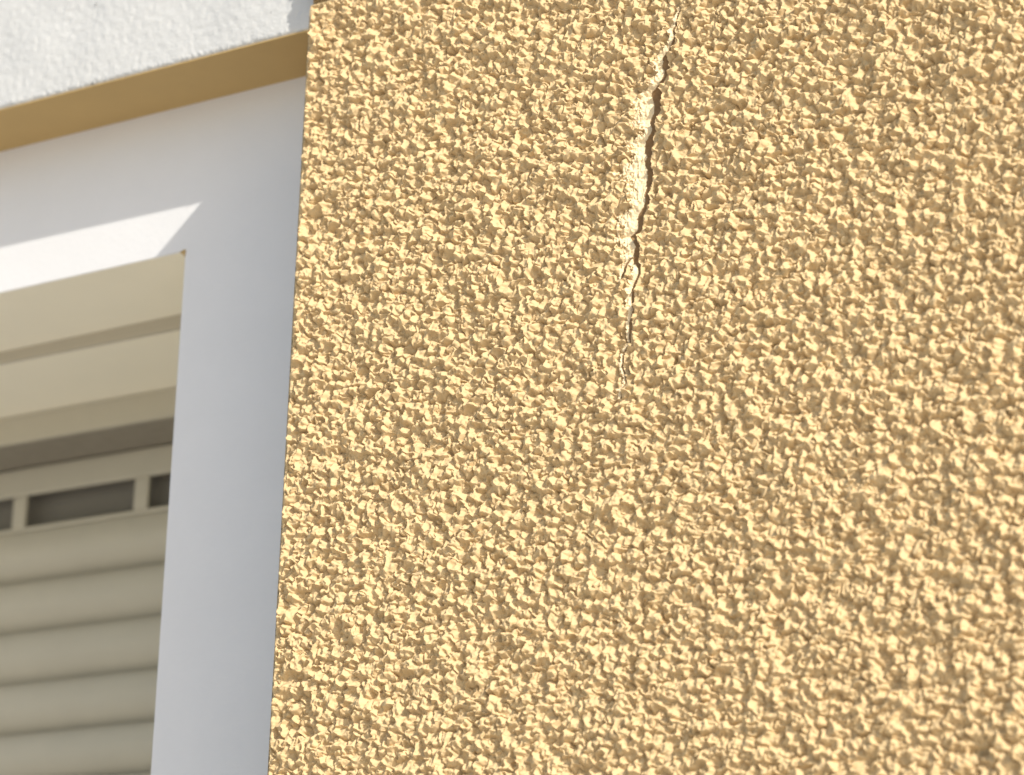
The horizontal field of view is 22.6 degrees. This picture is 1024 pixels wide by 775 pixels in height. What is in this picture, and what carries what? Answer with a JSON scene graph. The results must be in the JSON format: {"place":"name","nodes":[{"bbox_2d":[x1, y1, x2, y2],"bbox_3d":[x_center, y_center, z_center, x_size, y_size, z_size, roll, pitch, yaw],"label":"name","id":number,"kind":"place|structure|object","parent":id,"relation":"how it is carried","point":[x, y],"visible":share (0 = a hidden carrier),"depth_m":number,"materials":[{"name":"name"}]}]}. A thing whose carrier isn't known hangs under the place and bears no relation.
{"place":"outdoors","nodes":[
{"label":"outdoors","id":0,"kind":"place"},
{"label":"ground","id":1,"kind":"structure","parent":0,"visible":0},
{"bbox_2d":[0,76,305,774],"bbox_3d":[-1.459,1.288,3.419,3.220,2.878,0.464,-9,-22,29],"label":"recessed wall","id":2,"kind":"structure","parent":1,"relation":"on","point":[189,213],"depth_m":2.91,"materials":[{"name":"white paint"}]},
{"bbox_2d":[0,314,180,774],"bbox_3d":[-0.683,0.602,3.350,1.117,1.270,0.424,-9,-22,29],"label":"roller shutter","id":3,"kind":"object","parent":2,"relation":"attached to","point":[86,431],"visible":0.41,"depth_m":3.45,"materials":[{"name":"beige paint"}]},
{"bbox_2d":[0,0,312,151],"bbox_3d":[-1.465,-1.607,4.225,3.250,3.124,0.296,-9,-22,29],"label":"lintel","id":4,"kind":"structure","parent":2,"relation":"on","point":[68,67],"depth_m":2.99,"materials":[{"name":"white paint"}]},
{"bbox_2d":[267,0,1023,774],"bbox_3d":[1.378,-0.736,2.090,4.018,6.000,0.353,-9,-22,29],"label":"stucco wall","id":5,"kind":"structure","parent":1,"relation":"on","point":[657,390],"depth_m":2.41,"materials":[{"name":"paint"}]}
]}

